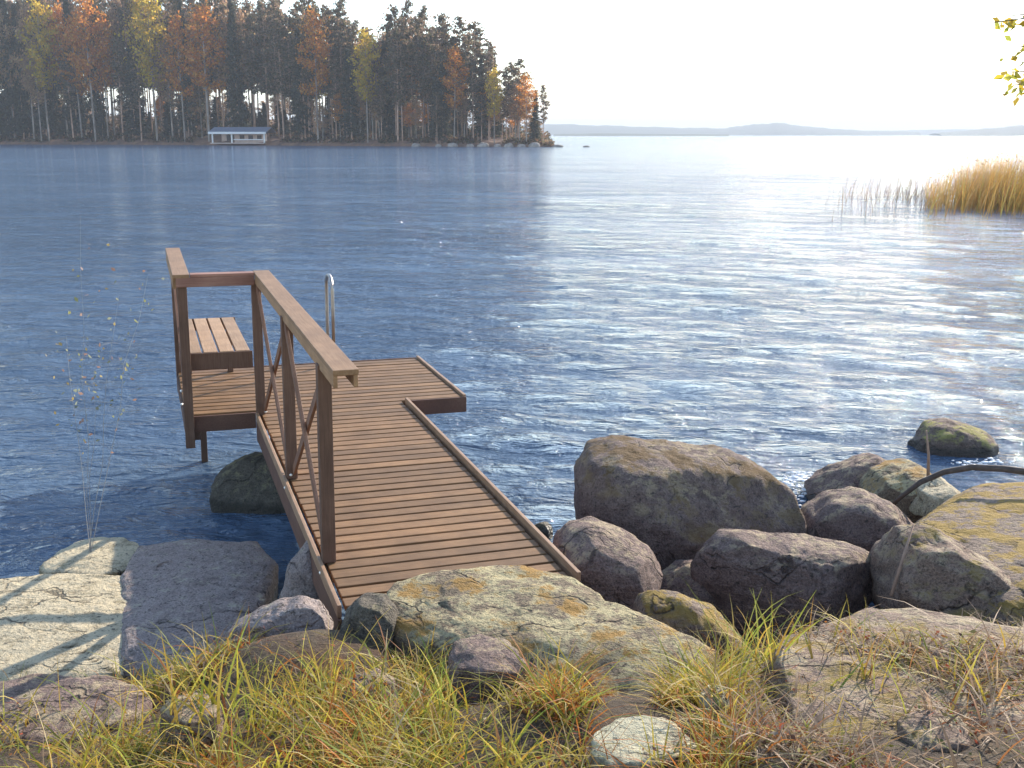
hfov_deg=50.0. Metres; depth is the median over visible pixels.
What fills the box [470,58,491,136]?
spruce tree
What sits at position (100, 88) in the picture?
birch tree
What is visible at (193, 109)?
birch tree
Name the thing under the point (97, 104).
spruce tree
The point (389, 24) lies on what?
pine tree
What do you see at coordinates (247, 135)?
boathouse
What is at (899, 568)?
dead stalk
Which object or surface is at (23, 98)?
spruce tree
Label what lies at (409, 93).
pine tree
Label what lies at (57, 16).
pine tree
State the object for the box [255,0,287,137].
pine tree
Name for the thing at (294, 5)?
pine tree
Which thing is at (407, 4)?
pine tree
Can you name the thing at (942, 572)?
boulder
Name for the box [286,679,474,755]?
grass tuft
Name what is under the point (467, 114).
birch tree
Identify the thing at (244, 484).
shore rock
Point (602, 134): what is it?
hills
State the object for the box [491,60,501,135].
spruce tree
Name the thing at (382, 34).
birch tree
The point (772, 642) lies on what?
grass tuft
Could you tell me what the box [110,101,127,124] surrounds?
birch tree
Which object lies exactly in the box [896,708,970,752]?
shore rock
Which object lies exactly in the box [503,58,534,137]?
pine tree
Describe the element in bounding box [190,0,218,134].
pine tree
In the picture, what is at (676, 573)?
boulder
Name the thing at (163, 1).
pine tree
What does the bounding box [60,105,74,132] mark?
spruce tree
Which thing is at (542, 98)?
pine tree
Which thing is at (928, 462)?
dead stalk
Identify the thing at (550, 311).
water
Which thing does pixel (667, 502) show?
boulder
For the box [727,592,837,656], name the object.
grass tuft
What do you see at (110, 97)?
birch tree
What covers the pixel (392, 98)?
spruce tree
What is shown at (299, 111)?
spruce tree
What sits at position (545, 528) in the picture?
shore rock
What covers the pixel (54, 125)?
spruce tree
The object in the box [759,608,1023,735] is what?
foreground rock
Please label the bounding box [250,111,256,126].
spruce tree
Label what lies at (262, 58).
pine tree
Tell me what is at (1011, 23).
birch tree
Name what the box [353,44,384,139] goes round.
birch tree
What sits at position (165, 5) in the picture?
pine tree
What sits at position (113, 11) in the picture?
birch tree
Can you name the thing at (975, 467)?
fallen branch
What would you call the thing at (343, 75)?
pine tree
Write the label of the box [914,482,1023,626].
mossy bank rock
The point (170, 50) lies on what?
birch tree
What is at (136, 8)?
birch tree
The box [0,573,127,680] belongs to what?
sunlit rock
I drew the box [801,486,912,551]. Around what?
boulder
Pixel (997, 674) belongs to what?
grass tuft
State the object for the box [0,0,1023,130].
sky
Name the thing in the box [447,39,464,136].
pine tree
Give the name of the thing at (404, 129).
spruce tree
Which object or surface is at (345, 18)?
pine tree
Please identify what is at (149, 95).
pine tree
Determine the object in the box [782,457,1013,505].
foam
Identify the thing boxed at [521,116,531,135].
birch tree
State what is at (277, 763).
grass tuft
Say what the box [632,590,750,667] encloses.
shore rock
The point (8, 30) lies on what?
birch tree
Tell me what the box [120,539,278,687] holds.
shaded slab
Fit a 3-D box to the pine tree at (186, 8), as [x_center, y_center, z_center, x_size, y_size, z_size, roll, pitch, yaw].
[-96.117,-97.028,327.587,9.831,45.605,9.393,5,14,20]
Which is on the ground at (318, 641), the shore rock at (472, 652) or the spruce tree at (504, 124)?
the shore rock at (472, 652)
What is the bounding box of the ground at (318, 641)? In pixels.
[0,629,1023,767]
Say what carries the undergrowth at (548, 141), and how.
on the shore at (274, 140)
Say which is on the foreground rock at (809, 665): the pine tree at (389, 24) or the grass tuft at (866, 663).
the grass tuft at (866, 663)
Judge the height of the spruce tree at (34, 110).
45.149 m
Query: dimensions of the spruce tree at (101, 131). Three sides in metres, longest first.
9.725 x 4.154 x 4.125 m
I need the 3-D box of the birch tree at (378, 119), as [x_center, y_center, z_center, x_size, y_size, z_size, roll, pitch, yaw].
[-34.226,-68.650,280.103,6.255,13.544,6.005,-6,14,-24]
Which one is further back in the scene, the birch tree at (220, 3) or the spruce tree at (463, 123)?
the birch tree at (220, 3)
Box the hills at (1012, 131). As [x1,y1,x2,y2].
[930,125,1023,135]
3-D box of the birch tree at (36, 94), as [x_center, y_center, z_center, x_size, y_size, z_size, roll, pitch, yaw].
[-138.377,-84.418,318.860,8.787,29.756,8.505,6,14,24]
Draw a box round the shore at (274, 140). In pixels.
[0,116,551,146]
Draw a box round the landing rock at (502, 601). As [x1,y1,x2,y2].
[387,565,720,696]
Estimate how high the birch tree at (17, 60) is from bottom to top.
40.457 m
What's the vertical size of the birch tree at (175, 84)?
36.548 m
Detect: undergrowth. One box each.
[0,113,554,145]
[0,614,1023,767]
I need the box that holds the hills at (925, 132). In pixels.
[899,129,976,134]
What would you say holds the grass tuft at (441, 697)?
on the ground at (318, 641)
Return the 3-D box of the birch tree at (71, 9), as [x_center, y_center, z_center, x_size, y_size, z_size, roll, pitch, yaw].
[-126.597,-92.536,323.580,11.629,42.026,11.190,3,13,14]
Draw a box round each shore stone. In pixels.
[447,143,457,146]
[477,142,488,146]
[504,143,513,146]
[528,142,539,146]
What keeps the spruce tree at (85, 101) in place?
on the shore at (274, 140)
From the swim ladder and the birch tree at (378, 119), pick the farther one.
the birch tree at (378, 119)
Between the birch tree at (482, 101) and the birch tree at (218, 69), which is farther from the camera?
the birch tree at (218, 69)
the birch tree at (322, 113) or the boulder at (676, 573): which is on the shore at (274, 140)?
the birch tree at (322, 113)
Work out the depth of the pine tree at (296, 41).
287.27 m
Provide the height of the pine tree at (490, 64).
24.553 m
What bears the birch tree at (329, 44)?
on the shore at (274, 140)
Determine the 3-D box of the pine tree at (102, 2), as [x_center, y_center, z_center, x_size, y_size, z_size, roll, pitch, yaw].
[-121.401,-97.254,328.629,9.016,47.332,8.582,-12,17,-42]
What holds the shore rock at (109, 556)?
in the water
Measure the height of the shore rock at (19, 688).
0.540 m
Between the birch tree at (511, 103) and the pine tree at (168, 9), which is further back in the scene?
the pine tree at (168, 9)
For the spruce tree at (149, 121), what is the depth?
327.71 m
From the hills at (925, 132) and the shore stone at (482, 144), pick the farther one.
the hills at (925, 132)
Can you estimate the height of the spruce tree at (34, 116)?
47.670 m
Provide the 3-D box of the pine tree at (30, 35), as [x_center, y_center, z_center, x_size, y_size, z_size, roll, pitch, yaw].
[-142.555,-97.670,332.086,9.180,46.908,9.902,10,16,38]
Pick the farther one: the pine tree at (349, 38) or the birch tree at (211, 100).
the birch tree at (211, 100)
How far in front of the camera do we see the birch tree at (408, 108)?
276.67 m
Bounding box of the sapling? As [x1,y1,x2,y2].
[45,230,164,551]
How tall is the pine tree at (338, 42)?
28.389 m
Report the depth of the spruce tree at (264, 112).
318.97 m
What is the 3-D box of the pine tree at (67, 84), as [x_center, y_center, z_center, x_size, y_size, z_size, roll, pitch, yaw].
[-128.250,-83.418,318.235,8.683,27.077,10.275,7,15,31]
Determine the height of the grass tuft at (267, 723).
0.332 m
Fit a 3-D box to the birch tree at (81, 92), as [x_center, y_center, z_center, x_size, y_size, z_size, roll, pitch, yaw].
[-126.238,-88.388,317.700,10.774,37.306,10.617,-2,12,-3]
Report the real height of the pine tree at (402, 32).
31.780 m
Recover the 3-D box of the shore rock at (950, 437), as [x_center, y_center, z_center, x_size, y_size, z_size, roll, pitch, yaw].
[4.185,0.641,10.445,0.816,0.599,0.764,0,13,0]
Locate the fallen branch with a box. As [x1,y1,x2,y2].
[892,464,1023,504]
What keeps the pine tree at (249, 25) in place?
on the shore at (274, 140)
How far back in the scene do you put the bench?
8.80 m
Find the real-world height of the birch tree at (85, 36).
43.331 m
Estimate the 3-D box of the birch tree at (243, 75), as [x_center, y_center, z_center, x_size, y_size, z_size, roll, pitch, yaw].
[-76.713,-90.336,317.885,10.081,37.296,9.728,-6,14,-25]
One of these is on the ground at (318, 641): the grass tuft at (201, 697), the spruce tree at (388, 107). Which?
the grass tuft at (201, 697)
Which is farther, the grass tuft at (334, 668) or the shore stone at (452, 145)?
the shore stone at (452, 145)
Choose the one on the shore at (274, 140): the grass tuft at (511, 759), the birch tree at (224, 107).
the birch tree at (224, 107)
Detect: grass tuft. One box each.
[13,678,199,767]
[13,724,176,767]
[39,681,242,767]
[91,617,271,730]
[194,668,332,767]
[195,622,359,756]
[196,642,386,745]
[263,612,409,704]
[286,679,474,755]
[382,644,527,744]
[454,683,605,767]
[495,669,602,724]
[619,639,769,694]
[684,580,800,673]
[692,588,825,678]
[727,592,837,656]
[802,599,973,691]
[901,618,1018,682]
[938,627,1023,700]
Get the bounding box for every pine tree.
[0,2,16,134]
[9,0,29,136]
[27,0,47,41]
[47,0,67,108]
[53,48,84,137]
[83,0,104,103]
[95,0,114,131]
[107,35,128,139]
[111,0,136,138]
[112,2,131,129]
[116,2,139,91]
[118,0,136,70]
[125,39,151,140]
[136,1,152,131]
[140,83,147,121]
[141,0,164,129]
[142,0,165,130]
[160,0,179,136]
[162,0,172,111]
[163,0,191,138]
[166,43,194,108]
[181,0,197,51]
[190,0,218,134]
[190,0,219,107]
[200,0,218,126]
[208,0,229,126]
[223,0,248,120]
[235,0,261,126]
[235,12,265,126]
[246,1,275,137]
[247,11,273,134]
[253,0,268,108]
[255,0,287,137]
[260,17,293,138]
[263,0,290,109]
[274,14,296,138]
[277,36,317,137]
[286,10,307,134]
[287,1,299,31]
[291,25,320,136]
[294,0,317,136]
[297,0,326,134]
[306,4,340,137]
[311,5,326,127]
[325,30,358,136]
[325,58,341,139]
[326,0,357,88]
[332,16,356,96]
[335,69,357,137]
[337,25,362,95]
[350,19,361,42]
[355,26,373,134]
[362,41,381,127]
[363,48,388,139]
[371,75,389,138]
[376,4,404,134]
[380,27,411,142]
[385,15,414,96]
[387,28,417,140]
[399,25,426,136]
[400,0,420,132]
[403,15,424,132]
[408,5,435,136]
[408,17,434,87]
[409,35,435,137]
[414,35,438,136]
[419,12,466,135]
[428,92,443,143]
[429,27,441,99]
[444,15,477,136]
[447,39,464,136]
[451,49,474,134]
[455,20,495,139]
[462,35,480,136]
[463,56,482,137]
[473,95,488,140]
[474,40,503,140]
[477,48,501,135]
[499,91,506,139]
[500,66,512,137]
[501,62,520,135]
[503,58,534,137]
[504,75,514,137]
[536,84,549,140]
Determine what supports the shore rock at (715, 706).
on the ground at (318, 641)
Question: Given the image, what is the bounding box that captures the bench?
[188,317,252,373]
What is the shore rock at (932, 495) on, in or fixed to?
on the shore rock at (891, 481)
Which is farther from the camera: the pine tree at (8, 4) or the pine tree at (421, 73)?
the pine tree at (8, 4)
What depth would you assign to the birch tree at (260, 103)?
325.85 m
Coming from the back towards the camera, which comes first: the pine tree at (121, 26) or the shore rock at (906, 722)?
the pine tree at (121, 26)
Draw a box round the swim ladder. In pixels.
[325,274,334,342]
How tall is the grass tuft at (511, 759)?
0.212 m
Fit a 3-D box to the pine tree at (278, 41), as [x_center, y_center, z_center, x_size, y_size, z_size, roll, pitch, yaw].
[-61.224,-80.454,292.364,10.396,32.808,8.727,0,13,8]
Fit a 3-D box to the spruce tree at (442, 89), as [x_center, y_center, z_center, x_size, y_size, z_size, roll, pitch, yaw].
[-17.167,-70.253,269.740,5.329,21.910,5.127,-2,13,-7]
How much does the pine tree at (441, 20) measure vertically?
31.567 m
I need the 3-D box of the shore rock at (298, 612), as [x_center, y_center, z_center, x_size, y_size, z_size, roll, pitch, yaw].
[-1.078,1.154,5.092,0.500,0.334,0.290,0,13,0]
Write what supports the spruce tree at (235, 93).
on the shore at (274, 140)
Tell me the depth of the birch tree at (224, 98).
331.30 m
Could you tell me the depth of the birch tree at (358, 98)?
282.15 m
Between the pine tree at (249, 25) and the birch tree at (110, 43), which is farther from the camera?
the birch tree at (110, 43)
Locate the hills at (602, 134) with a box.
[554,133,728,135]
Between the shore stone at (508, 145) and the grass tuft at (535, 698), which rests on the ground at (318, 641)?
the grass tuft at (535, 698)
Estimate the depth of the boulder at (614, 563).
5.88 m
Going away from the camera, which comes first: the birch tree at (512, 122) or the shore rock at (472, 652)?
the shore rock at (472, 652)
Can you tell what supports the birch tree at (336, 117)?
on the shore at (274, 140)
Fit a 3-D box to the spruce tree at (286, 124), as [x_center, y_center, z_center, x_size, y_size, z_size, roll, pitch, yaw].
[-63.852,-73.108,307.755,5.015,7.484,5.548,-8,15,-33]
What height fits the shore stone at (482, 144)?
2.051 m
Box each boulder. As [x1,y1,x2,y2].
[553,516,662,608]
[574,435,806,569]
[660,559,716,609]
[690,529,871,654]
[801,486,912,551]
[869,524,1010,621]
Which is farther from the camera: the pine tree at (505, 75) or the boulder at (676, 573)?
the pine tree at (505, 75)
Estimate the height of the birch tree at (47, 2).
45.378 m
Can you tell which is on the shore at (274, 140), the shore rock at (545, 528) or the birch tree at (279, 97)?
the birch tree at (279, 97)
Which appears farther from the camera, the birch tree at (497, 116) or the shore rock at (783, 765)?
the birch tree at (497, 116)
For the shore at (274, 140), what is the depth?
302.51 m
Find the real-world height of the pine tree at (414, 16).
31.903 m
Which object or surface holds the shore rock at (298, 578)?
on the ground at (318, 641)
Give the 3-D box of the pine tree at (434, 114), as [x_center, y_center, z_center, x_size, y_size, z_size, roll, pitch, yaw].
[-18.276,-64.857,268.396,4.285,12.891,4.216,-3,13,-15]
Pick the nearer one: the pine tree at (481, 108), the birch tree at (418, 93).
the pine tree at (481, 108)
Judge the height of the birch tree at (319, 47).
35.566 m
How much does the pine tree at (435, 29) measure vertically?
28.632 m
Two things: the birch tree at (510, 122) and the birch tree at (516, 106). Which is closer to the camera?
the birch tree at (516, 106)
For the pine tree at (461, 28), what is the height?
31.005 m
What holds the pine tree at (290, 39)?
on the shore at (274, 140)
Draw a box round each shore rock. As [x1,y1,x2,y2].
[0,673,152,748]
[39,537,138,575]
[159,692,223,762]
[209,451,302,513]
[223,595,333,647]
[279,538,333,599]
[340,592,398,653]
[341,668,399,717]
[448,634,529,706]
[535,521,552,539]
[586,715,699,767]
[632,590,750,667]
[697,685,731,718]
[740,730,830,767]
[804,453,884,500]
[859,458,930,522]
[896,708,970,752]
[907,417,998,457]
[909,476,960,516]
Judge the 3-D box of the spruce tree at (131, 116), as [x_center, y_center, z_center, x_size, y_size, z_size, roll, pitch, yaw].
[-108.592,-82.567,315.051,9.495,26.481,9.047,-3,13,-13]
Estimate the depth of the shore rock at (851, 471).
8.80 m
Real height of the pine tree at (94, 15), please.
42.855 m
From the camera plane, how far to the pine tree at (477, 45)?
266.01 m
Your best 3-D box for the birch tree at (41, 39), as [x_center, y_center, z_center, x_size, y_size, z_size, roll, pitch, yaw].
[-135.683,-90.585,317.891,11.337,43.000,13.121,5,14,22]
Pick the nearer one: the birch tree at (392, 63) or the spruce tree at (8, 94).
the birch tree at (392, 63)
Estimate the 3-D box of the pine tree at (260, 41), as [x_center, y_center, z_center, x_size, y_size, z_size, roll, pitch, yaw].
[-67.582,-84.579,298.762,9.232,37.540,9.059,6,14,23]
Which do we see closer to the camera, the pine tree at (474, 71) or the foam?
the foam
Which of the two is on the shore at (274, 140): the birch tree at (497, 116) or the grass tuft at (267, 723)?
the birch tree at (497, 116)
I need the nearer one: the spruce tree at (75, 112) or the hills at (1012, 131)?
the spruce tree at (75, 112)
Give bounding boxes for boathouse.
[208,127,275,143]
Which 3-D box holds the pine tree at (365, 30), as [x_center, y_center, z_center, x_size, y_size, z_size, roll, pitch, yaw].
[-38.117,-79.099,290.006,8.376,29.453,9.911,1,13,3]
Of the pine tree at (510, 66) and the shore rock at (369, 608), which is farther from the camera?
the pine tree at (510, 66)
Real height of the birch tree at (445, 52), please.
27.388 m
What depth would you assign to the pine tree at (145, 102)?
335.68 m
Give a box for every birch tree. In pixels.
[0,5,22,137]
[10,2,40,138]
[14,0,60,141]
[20,41,54,140]
[30,0,60,104]
[41,0,77,136]
[54,12,92,137]
[55,0,98,134]
[57,0,109,141]
[88,6,116,137]
[92,9,120,134]
[102,0,115,123]
[105,13,118,124]
[108,0,126,100]
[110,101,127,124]
[114,0,159,135]
[127,0,168,140]
[132,4,164,129]
[147,41,182,137]
[151,96,164,127]
[156,8,174,126]
[158,11,195,140]
[169,7,191,83]
[175,0,227,141]
[175,88,204,135]
[183,12,210,137]
[204,93,219,113]
[208,0,239,126]
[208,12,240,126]
[212,2,221,120]
[217,101,230,121]
[218,92,226,113]
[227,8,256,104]
[239,4,257,120]
[245,5,267,114]
[255,101,270,117]
[268,95,281,122]
[269,93,288,113]
[271,25,290,135]
[280,97,292,129]
[291,5,334,142]
[305,95,325,133]
[310,25,328,131]
[311,106,333,139]
[317,16,334,133]
[329,92,345,140]
[346,26,383,142]
[352,39,367,122]
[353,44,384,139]
[353,85,365,132]
[368,88,388,138]
[374,31,387,79]
[380,31,409,97]
[391,97,413,131]
[395,102,417,136]
[406,97,423,137]
[410,50,422,118]
[411,98,432,135]
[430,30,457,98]
[439,44,471,140]
[451,95,472,140]
[472,85,499,139]
[474,120,499,127]
[483,87,504,123]
[484,65,506,143]
[501,81,531,137]
[505,115,516,131]
[508,94,527,137]
[510,84,531,140]
[513,72,542,141]
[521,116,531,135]
[992,14,1023,105]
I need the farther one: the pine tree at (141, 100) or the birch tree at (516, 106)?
the pine tree at (141, 100)
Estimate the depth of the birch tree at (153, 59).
312.30 m
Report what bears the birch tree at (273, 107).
on the shore at (274, 140)
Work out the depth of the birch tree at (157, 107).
330.55 m
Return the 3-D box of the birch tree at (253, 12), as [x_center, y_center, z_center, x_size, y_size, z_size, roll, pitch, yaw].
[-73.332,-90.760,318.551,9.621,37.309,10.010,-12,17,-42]
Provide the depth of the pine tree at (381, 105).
276.08 m
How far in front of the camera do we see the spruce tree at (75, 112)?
322.36 m
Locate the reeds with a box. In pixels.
[827,150,1023,220]
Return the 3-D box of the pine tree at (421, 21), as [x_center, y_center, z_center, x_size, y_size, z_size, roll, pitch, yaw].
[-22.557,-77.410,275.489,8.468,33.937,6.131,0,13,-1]
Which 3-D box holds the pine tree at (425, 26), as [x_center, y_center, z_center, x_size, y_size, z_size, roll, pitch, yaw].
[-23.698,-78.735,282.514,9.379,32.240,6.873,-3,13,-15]
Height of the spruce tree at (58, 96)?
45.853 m
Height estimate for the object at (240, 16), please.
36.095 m
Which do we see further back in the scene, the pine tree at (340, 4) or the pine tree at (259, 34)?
the pine tree at (259, 34)
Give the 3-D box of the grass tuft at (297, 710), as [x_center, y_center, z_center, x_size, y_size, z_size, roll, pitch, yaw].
[-0.781,1.128,3.998,0.606,0.308,0.674,-7,15,-29]
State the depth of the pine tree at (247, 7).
304.57 m
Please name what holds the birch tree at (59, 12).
on the shore at (274, 140)
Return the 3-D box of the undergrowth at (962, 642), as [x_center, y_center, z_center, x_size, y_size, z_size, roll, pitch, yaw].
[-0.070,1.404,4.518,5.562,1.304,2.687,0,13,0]
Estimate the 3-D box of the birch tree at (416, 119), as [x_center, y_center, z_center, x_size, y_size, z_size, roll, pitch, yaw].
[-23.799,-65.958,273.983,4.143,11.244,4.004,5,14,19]
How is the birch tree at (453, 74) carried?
on the shore at (274, 140)
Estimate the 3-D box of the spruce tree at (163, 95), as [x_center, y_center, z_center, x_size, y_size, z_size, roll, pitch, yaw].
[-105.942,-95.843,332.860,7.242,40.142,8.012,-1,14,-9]
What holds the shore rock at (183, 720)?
on the ground at (318, 641)
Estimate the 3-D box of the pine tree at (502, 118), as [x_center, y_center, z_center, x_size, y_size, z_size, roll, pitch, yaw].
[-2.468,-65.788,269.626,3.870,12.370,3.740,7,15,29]
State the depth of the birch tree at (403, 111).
281.53 m
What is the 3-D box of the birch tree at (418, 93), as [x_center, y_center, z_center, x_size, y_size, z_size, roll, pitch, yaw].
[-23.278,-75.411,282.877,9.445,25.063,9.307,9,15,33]
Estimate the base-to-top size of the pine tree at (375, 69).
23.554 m
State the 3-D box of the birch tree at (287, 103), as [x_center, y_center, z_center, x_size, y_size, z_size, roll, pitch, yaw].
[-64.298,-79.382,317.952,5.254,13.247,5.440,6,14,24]
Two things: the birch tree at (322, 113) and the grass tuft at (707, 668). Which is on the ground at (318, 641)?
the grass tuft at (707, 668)
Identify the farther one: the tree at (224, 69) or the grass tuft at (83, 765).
the tree at (224, 69)
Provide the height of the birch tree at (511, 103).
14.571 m
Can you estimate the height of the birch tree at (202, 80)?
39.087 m
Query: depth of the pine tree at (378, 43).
282.07 m
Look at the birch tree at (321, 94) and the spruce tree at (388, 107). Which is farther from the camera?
the birch tree at (321, 94)
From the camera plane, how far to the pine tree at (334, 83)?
282.85 m
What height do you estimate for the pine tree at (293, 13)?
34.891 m
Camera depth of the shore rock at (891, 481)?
8.15 m
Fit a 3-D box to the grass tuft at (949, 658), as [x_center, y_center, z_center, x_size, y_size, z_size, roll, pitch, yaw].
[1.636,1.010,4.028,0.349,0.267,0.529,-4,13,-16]
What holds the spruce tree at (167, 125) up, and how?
on the shore at (274, 140)
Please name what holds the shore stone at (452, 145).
on the shore at (274, 140)
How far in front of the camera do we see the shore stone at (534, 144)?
256.66 m
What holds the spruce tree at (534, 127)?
on the shore at (274, 140)
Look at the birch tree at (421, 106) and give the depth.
276.96 m
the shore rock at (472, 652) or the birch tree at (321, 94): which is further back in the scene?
the birch tree at (321, 94)
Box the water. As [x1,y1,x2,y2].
[0,135,1023,621]
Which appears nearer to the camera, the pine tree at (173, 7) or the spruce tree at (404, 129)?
the spruce tree at (404, 129)
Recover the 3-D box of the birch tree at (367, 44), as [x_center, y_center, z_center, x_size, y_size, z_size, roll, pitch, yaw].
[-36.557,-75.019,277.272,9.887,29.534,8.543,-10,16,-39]
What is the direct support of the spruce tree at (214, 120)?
on the shore at (274, 140)
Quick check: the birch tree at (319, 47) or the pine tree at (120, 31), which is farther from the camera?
the pine tree at (120, 31)
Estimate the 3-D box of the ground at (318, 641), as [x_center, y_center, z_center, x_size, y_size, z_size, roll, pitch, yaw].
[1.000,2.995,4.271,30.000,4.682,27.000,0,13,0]
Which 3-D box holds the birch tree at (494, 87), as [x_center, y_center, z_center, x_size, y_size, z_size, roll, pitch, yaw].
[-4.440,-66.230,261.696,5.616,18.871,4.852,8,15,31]
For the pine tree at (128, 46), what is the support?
on the shore at (274, 140)
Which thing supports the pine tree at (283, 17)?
on the shore at (274, 140)
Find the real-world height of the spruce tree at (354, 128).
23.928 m
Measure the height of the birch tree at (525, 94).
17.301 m
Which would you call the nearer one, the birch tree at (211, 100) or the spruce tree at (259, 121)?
the spruce tree at (259, 121)
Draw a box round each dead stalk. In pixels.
[890,524,913,596]
[926,430,929,475]
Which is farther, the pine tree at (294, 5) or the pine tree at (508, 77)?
the pine tree at (294, 5)
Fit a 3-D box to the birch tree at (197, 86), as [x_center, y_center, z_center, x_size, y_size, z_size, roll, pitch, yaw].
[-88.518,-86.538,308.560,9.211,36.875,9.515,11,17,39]
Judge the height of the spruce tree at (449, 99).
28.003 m
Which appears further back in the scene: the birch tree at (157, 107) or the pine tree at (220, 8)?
the birch tree at (157, 107)
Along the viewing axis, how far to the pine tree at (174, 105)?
304.87 m
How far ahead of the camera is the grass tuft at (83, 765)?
3.48 m
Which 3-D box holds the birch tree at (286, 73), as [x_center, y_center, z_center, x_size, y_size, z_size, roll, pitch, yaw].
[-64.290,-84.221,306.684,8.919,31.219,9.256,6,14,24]
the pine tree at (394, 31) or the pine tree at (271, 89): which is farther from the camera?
the pine tree at (271, 89)
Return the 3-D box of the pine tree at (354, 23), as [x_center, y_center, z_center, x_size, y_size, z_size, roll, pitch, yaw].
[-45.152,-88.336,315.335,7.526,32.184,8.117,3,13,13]
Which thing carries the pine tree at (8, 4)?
on the shore at (274, 140)
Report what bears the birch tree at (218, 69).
on the shore at (274, 140)
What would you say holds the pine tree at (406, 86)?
on the shore at (274, 140)
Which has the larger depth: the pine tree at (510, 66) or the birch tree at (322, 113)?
the birch tree at (322, 113)
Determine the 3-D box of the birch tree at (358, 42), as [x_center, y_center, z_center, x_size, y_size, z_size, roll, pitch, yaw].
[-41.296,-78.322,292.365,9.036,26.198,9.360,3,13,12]
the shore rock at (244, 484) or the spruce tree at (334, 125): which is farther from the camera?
the spruce tree at (334, 125)
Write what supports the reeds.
in the water
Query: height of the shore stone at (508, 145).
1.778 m
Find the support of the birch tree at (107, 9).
on the shore at (274, 140)
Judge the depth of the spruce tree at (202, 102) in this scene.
320.50 m
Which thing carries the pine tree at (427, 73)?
on the shore at (274, 140)
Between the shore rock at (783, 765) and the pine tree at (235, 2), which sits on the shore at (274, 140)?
the pine tree at (235, 2)
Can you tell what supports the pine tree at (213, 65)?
on the shore at (274, 140)
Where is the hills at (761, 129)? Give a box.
[468,123,920,134]
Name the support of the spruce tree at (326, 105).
on the shore at (274, 140)
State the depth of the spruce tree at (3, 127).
324.01 m
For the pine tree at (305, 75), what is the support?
on the shore at (274, 140)
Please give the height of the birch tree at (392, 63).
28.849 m
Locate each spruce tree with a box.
[0,0,28,135]
[0,88,9,135]
[10,4,36,138]
[16,0,37,122]
[29,0,54,135]
[32,0,64,133]
[47,0,63,121]
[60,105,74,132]
[62,0,89,135]
[68,0,89,133]
[85,2,110,134]
[96,106,108,136]
[119,48,153,137]
[119,108,130,132]
[146,112,154,132]
[153,7,176,125]
[160,102,177,135]
[176,0,199,136]
[189,8,210,129]
[210,96,222,129]
[224,0,251,134]
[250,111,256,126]
[255,112,265,126]
[261,102,269,126]
[273,101,281,130]
[275,110,289,134]
[286,28,315,138]
[324,96,335,128]
[328,8,345,130]
[337,48,365,139]
[375,41,394,136]
[383,34,399,129]
[393,106,407,136]
[433,52,452,139]
[444,29,453,127]
[449,106,460,136]
[458,103,469,134]
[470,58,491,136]
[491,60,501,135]
[498,109,505,135]
[528,92,542,140]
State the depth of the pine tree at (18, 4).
321.69 m
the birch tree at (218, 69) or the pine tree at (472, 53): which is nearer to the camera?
the pine tree at (472, 53)
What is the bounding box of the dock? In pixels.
[165,248,580,629]
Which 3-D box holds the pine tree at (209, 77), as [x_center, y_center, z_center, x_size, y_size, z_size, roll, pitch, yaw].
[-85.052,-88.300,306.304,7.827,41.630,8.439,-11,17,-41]
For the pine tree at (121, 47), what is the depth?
311.71 m
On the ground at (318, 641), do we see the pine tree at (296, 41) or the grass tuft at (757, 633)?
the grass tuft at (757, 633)
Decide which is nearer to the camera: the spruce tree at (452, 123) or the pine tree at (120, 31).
the spruce tree at (452, 123)
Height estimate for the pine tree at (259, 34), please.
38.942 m
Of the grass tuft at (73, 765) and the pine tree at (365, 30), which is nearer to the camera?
the grass tuft at (73, 765)
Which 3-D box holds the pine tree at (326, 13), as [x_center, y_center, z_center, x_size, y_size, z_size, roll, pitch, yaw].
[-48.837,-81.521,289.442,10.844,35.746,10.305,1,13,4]
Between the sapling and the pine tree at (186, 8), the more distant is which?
the pine tree at (186, 8)
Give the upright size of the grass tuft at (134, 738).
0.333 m
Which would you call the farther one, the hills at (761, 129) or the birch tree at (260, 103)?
the hills at (761, 129)
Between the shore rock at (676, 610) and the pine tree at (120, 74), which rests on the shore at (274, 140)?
the pine tree at (120, 74)
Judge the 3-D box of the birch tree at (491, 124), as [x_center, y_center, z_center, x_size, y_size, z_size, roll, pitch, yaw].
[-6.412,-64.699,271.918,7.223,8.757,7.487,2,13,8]
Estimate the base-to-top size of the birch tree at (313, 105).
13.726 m
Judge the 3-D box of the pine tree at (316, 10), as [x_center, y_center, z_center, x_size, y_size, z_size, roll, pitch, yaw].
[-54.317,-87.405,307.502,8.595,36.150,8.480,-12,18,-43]
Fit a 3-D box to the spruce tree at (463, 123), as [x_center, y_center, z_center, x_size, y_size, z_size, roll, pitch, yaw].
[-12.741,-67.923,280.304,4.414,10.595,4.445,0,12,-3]
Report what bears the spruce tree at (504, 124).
on the shore at (274, 140)
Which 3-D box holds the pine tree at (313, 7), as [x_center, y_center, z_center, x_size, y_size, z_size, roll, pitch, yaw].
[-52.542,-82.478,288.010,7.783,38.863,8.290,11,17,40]
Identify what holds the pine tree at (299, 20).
on the shore at (274, 140)
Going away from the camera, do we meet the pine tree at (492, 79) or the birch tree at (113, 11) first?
the pine tree at (492, 79)
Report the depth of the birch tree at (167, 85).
307.84 m
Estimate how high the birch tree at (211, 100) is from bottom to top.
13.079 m
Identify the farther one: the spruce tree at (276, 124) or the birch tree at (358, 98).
the spruce tree at (276, 124)
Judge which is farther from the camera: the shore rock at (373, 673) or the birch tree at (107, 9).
the birch tree at (107, 9)
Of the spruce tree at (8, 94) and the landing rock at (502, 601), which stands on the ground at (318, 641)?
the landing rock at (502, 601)
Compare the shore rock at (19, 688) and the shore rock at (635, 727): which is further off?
the shore rock at (19, 688)

